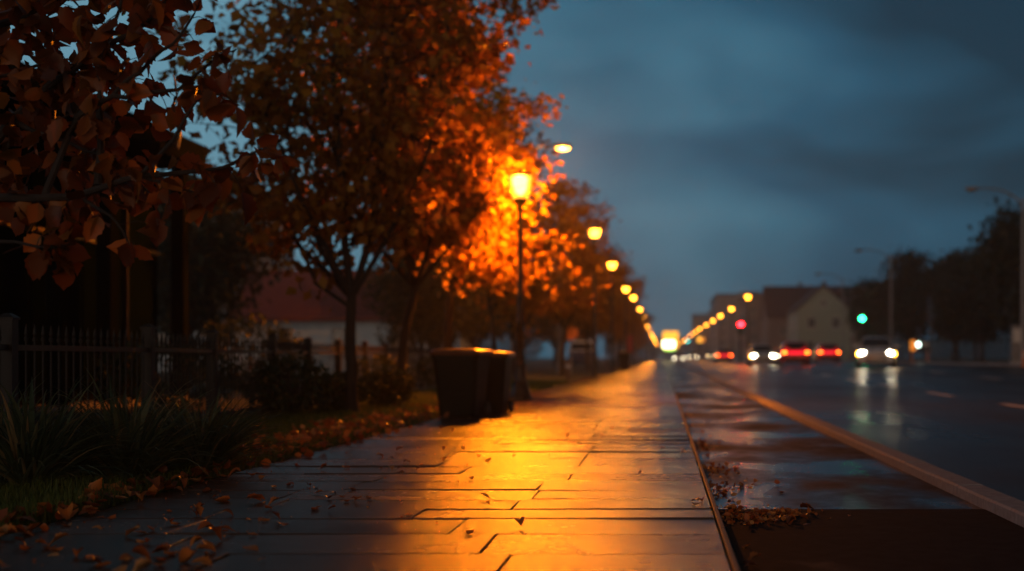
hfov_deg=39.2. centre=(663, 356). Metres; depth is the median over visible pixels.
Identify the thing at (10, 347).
iron fence
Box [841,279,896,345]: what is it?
verge tree
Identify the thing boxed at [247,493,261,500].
fallen leaf
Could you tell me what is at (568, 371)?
marker post
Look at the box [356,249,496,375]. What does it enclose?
garden tree
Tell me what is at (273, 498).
fallen leaf
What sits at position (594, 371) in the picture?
bowl lamp
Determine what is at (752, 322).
window
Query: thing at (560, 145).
arm lamp
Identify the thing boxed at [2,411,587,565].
leaf crumbs
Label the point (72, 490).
grass
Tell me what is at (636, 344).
street tree
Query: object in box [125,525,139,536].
fallen leaf
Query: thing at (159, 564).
fallen leaf
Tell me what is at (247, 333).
shrub
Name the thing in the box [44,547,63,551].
fallen leaf
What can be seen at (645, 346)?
bowl lamp
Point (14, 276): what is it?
window
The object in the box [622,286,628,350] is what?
bowl lamp
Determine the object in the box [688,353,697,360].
car
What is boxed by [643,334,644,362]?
bowl lamp
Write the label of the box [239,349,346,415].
shrub
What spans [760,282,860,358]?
terraced house
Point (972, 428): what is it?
road
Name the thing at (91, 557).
fallen leaf
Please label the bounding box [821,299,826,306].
window
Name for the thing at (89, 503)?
fallen leaf
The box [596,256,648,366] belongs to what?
street tree
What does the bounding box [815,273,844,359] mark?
arm lamp
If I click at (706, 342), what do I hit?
bowl lamp
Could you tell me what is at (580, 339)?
garden tree
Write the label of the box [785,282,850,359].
gabled house
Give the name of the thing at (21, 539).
fallen leaf
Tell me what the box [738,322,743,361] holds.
traffic signal
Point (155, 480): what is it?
fallen leaf
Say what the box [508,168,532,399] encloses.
lantern post
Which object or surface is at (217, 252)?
garden tree
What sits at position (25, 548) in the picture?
fallen leaf
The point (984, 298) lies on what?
verge tree
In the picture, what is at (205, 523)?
fallen leaf
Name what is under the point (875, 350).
car
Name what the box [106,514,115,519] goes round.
fallen leaf
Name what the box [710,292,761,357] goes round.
apartment block
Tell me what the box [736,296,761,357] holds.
apartment block
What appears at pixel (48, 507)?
fallen leaf
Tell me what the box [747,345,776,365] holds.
car
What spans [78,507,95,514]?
fallen leaf
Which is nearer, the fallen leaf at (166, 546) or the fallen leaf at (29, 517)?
the fallen leaf at (166, 546)
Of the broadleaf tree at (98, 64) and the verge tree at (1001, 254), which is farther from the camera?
the verge tree at (1001, 254)
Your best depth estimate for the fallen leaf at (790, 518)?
7.62 m
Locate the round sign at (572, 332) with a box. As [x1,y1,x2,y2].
[566,326,577,374]
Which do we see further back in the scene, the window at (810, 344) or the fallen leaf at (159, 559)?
the window at (810, 344)
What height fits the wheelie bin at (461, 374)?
0.908 m
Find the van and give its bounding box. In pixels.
[568,341,592,366]
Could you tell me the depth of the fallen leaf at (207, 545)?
5.75 m
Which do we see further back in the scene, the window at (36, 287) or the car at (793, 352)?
the car at (793, 352)
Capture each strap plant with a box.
[0,370,118,473]
[0,375,180,490]
[10,367,244,482]
[37,379,204,433]
[114,383,315,476]
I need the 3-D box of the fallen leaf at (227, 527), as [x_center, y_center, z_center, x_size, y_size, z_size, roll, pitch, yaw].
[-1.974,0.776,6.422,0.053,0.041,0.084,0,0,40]
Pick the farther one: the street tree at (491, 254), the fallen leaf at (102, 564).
the street tree at (491, 254)
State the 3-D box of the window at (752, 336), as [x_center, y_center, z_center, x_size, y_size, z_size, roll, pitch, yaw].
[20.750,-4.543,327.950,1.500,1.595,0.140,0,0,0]
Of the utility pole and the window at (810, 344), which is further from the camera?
the window at (810, 344)
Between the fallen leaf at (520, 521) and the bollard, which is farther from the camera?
the bollard
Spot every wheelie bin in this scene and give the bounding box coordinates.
[430,348,492,416]
[485,351,515,411]
[616,351,630,369]
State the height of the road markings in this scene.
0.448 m
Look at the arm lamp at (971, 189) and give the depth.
73.43 m
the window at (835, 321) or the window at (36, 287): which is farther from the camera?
the window at (835, 321)
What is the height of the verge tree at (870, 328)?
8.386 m
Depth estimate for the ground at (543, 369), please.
61.97 m
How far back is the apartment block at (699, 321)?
630.00 m
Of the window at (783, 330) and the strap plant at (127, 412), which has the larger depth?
the window at (783, 330)
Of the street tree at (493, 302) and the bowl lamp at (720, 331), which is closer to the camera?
the street tree at (493, 302)
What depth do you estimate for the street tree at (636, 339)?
182.07 m
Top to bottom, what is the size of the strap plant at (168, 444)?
0.732 m
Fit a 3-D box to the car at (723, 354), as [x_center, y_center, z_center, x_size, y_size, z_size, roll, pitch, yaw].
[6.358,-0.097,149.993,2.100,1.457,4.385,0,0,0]
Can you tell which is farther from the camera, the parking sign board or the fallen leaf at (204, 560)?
the parking sign board
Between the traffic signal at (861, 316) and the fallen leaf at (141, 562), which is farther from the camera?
the traffic signal at (861, 316)
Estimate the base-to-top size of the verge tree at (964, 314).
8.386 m
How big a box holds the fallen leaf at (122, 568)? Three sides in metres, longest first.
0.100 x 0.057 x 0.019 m
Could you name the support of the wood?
on the ground at (543, 369)
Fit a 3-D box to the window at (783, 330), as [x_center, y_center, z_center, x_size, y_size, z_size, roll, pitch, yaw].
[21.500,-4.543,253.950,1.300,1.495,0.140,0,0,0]
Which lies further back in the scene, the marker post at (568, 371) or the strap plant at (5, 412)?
the marker post at (568, 371)
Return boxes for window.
[0,125,28,393]
[29,136,80,392]
[81,151,157,389]
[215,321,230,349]
[265,327,289,358]
[268,243,275,268]
[285,248,290,269]
[329,327,357,358]
[750,307,755,313]
[750,320,755,326]
[750,334,755,340]
[780,327,786,335]
[806,341,814,351]
[807,318,815,328]
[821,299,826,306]
[831,318,840,328]
[850,344,853,351]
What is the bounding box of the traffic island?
[698,359,746,363]
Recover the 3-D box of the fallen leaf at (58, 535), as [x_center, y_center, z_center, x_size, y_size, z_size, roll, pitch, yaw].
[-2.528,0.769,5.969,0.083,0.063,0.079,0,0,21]
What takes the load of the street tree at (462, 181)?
on the ground at (543, 369)
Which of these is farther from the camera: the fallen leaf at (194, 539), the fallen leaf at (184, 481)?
the fallen leaf at (184, 481)
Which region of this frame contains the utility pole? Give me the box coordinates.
[556,222,564,373]
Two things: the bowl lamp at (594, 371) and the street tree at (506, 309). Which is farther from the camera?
the bowl lamp at (594, 371)
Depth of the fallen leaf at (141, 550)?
5.53 m
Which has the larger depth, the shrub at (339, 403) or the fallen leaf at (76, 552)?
the shrub at (339, 403)
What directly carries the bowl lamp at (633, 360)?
on the pavement
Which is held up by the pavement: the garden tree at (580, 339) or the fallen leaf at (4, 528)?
the fallen leaf at (4, 528)
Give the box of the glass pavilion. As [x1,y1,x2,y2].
[0,59,206,414]
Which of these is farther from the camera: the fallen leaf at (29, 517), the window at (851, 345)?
the window at (851, 345)
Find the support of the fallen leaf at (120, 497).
on the pavement
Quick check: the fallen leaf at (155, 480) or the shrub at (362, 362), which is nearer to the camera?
the fallen leaf at (155, 480)
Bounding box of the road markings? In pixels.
[698,360,1023,407]
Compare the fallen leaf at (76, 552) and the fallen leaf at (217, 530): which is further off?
the fallen leaf at (217, 530)
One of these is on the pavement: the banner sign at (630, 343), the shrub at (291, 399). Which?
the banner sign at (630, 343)
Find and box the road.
[667,358,1023,500]
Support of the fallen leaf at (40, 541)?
on the pavement
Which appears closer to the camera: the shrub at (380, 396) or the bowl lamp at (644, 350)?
the shrub at (380, 396)
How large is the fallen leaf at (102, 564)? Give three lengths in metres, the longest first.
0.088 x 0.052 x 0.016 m
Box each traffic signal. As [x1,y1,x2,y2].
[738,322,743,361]
[859,309,864,342]
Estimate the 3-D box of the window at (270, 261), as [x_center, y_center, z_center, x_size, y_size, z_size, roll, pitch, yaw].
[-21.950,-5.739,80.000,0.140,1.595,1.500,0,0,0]
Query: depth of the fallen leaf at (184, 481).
8.59 m
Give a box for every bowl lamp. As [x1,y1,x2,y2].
[588,226,600,376]
[607,261,616,371]
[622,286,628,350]
[631,295,635,365]
[638,307,641,363]
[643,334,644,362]
[645,330,645,361]
[646,325,648,361]
[705,323,706,358]
[719,314,721,348]
[729,307,733,356]
[745,294,750,361]
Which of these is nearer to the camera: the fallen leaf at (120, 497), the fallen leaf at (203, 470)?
the fallen leaf at (120, 497)
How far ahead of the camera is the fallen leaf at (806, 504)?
8.26 m
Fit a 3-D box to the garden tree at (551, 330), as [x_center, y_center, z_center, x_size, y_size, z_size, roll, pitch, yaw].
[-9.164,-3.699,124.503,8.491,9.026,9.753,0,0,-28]
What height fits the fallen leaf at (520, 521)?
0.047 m
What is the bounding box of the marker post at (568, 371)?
[566,362,570,381]
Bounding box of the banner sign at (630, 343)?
[627,334,632,366]
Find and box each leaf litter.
[0,397,448,530]
[678,387,822,525]
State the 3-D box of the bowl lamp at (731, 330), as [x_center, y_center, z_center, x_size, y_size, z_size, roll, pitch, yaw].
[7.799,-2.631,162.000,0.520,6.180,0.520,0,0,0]
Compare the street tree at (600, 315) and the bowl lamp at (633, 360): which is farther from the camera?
the bowl lamp at (633, 360)
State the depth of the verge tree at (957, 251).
129.80 m
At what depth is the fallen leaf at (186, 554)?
5.52 m
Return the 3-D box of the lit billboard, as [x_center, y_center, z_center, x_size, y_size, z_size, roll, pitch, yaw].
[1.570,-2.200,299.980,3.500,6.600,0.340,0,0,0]
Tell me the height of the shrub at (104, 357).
1.149 m
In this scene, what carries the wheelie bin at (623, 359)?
on the pavement
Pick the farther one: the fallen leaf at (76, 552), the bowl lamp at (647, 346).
the bowl lamp at (647, 346)
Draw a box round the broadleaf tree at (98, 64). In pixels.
[0,0,299,289]
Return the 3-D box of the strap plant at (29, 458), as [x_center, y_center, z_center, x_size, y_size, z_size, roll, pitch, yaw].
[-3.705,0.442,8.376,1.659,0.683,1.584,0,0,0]
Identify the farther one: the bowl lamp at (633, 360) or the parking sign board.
the bowl lamp at (633, 360)
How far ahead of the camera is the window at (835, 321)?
200.00 m
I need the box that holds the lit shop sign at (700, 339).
[697,336,704,342]
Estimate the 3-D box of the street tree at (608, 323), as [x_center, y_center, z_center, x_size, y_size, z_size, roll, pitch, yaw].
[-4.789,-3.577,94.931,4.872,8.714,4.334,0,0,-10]
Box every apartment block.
[691,311,709,357]
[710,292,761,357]
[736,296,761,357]
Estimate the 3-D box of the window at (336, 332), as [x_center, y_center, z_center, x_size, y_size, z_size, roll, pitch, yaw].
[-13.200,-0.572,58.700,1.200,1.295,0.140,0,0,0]
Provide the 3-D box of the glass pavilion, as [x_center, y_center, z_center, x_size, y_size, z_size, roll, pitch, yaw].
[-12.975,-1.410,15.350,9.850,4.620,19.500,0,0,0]
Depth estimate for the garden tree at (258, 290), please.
52.22 m
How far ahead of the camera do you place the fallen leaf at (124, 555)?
5.59 m
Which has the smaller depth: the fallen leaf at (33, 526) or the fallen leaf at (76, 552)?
the fallen leaf at (76, 552)
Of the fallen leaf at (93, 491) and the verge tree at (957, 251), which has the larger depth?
the verge tree at (957, 251)
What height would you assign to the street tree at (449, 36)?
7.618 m
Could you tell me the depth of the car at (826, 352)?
106.00 m
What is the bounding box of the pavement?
[0,360,730,570]
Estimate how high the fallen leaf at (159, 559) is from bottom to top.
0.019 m
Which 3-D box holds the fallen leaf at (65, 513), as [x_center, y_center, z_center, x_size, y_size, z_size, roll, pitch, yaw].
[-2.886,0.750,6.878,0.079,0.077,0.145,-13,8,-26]
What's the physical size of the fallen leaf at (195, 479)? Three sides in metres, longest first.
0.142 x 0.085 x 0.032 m
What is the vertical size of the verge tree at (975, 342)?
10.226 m
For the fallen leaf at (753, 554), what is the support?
on the cycle path
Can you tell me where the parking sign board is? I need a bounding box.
[909,340,929,362]
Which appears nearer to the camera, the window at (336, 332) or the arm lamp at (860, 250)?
the window at (336, 332)
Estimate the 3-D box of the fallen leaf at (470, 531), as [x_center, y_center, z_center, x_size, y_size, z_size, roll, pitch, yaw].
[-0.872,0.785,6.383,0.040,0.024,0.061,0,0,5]
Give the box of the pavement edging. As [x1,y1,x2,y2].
[665,364,740,570]
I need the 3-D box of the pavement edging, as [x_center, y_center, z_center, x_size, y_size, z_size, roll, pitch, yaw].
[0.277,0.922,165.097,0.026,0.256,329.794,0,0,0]
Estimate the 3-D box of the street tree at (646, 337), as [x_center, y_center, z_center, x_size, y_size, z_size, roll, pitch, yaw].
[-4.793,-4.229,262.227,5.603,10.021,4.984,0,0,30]
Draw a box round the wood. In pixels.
[476,330,1010,358]
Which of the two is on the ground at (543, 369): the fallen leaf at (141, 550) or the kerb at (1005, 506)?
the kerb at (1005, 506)
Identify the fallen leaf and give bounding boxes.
[0,523,17,535]
[0,524,9,537]
[6,510,18,520]
[15,515,35,521]
[15,537,25,545]
[16,524,28,534]
[17,531,33,535]
[20,544,32,550]
[27,523,39,530]
[34,539,49,545]
[38,502,51,515]
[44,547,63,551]
[47,532,68,546]
[56,503,72,520]
[58,503,67,508]
[64,506,77,517]
[73,547,82,556]
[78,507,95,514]
[82,500,100,506]
[83,554,101,562]
[84,488,100,499]
[84,505,99,511]
[95,561,114,566]
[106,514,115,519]
[111,495,128,498]
[112,564,126,570]
[118,553,133,559]
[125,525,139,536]
[131,544,150,559]
[132,557,151,570]
[135,491,146,501]
[145,475,159,487]
[147,484,159,494]
[150,542,169,553]
[152,563,164,566]
[155,557,166,560]
[164,550,178,555]
[178,546,196,562]
[179,475,187,487]
[188,476,200,481]
[189,535,202,547]
[191,556,211,564]
[192,504,203,516]
[195,466,208,475]
[196,542,215,551]
[197,520,212,529]
[205,526,221,540]
[215,496,229,500]
[220,525,234,531]
[228,467,239,476]
[243,545,257,550]
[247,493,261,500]
[249,494,264,499]
[268,496,278,505]
[463,528,474,533]
[514,516,524,525]
[746,551,763,563]
[786,515,795,524]
[800,502,814,509]
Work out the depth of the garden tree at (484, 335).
71.63 m
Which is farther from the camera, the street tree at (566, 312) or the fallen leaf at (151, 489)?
the street tree at (566, 312)
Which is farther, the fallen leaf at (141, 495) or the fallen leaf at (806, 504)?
the fallen leaf at (806, 504)
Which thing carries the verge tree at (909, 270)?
on the ground at (543, 369)
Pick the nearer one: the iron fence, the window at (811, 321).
the iron fence
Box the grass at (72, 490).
[0,378,568,535]
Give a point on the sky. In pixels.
(736, 146)
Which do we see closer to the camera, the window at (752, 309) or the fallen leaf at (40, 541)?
the fallen leaf at (40, 541)
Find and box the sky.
[8,0,1023,358]
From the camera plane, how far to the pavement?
7.66 m
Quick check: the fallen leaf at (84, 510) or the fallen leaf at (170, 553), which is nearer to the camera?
the fallen leaf at (170, 553)
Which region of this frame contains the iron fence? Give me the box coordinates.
[0,313,512,437]
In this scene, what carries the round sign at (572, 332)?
on the ground at (543, 369)
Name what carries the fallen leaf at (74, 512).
on the pavement
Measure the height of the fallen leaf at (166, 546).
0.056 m
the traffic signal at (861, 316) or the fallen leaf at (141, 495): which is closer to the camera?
the fallen leaf at (141, 495)
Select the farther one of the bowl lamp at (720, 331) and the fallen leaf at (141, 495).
the bowl lamp at (720, 331)
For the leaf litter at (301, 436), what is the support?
on the ground at (543, 369)
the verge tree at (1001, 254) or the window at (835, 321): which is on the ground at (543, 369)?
the verge tree at (1001, 254)
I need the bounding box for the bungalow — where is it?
[226,270,416,374]
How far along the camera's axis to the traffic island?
149.86 m
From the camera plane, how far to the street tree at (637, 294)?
133.58 m
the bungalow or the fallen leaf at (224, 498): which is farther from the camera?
the bungalow
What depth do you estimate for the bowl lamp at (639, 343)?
157.95 m
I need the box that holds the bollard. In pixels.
[1021,351,1023,366]
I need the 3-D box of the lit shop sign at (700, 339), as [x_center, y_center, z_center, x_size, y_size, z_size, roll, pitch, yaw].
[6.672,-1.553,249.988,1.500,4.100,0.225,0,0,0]
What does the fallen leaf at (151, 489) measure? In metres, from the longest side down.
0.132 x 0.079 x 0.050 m
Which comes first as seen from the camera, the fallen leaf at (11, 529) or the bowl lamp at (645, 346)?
the fallen leaf at (11, 529)
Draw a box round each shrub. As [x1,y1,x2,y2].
[85,334,243,410]
[190,311,315,396]
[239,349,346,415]
[308,369,370,411]
[345,352,416,399]
[360,363,417,407]
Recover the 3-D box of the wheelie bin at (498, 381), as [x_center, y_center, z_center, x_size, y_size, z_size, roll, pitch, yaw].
[-2.498,0.356,20.484,0.669,0.881,0.797,0,0,4]
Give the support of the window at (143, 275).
in the glass pavilion
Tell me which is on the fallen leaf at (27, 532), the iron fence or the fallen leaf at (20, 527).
the fallen leaf at (20, 527)
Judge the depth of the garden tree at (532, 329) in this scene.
91.90 m
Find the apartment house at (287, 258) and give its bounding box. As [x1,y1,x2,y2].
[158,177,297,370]
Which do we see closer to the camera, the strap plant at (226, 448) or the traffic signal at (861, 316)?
the strap plant at (226, 448)
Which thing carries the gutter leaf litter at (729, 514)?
on the cycle path
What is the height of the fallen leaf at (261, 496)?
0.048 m
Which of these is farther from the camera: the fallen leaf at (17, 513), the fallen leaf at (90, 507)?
the fallen leaf at (90, 507)
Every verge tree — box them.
[834,244,947,360]
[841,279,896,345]
[846,274,897,339]
[900,250,973,361]
[925,245,1011,362]
[929,244,972,360]
[937,320,1010,360]
[954,195,1021,332]
[961,245,1020,327]
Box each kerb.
[671,360,1023,526]
[733,358,1021,365]
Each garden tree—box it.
[158,156,301,383]
[158,163,301,342]
[158,213,255,343]
[356,249,488,378]
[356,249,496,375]
[429,274,514,348]
[481,272,571,368]
[529,276,580,365]
[567,327,603,347]
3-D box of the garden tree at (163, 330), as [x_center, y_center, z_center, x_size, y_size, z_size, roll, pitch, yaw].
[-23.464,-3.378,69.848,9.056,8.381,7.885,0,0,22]
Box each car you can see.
[673,353,684,362]
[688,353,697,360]
[713,349,732,362]
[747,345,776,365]
[775,342,809,365]
[811,344,840,362]
[853,337,898,367]
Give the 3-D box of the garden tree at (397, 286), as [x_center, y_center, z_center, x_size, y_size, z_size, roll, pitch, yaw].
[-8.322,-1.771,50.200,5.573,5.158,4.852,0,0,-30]
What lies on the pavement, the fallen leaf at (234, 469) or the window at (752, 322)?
the fallen leaf at (234, 469)
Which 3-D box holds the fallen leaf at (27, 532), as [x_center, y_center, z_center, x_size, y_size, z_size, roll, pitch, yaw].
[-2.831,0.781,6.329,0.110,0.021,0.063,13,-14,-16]
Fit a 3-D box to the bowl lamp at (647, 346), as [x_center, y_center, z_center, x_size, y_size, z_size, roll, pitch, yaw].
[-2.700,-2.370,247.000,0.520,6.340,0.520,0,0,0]
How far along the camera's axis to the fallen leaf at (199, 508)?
7.14 m
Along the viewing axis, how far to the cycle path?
8.75 m
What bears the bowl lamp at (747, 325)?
on the traffic island
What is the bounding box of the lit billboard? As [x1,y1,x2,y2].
[662,331,678,360]
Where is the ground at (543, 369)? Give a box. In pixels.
[1,357,1010,535]
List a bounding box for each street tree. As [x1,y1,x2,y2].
[116,0,514,413]
[266,0,560,402]
[307,59,611,348]
[440,62,584,350]
[472,156,622,379]
[531,173,621,374]
[543,219,632,370]
[571,243,627,368]
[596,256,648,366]
[604,265,648,364]
[608,292,658,350]
[623,302,646,341]
[634,309,650,356]
[636,308,654,356]
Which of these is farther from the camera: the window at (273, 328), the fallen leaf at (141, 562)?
the window at (273, 328)
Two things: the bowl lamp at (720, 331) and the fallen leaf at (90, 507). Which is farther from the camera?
the bowl lamp at (720, 331)
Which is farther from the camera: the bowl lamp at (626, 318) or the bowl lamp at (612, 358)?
the bowl lamp at (626, 318)
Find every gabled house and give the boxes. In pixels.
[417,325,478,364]
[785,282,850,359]
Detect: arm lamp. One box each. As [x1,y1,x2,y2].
[516,143,571,349]
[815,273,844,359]
[854,249,891,342]
[964,186,1023,363]
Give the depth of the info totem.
75.92 m
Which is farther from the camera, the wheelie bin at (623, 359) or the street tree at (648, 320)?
the street tree at (648, 320)
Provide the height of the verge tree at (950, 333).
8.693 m
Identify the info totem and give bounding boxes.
[1009,325,1020,363]
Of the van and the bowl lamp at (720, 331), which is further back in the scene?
the bowl lamp at (720, 331)
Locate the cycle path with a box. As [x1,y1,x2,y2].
[665,361,1023,570]
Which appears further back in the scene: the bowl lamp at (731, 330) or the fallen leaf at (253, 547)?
the bowl lamp at (731, 330)

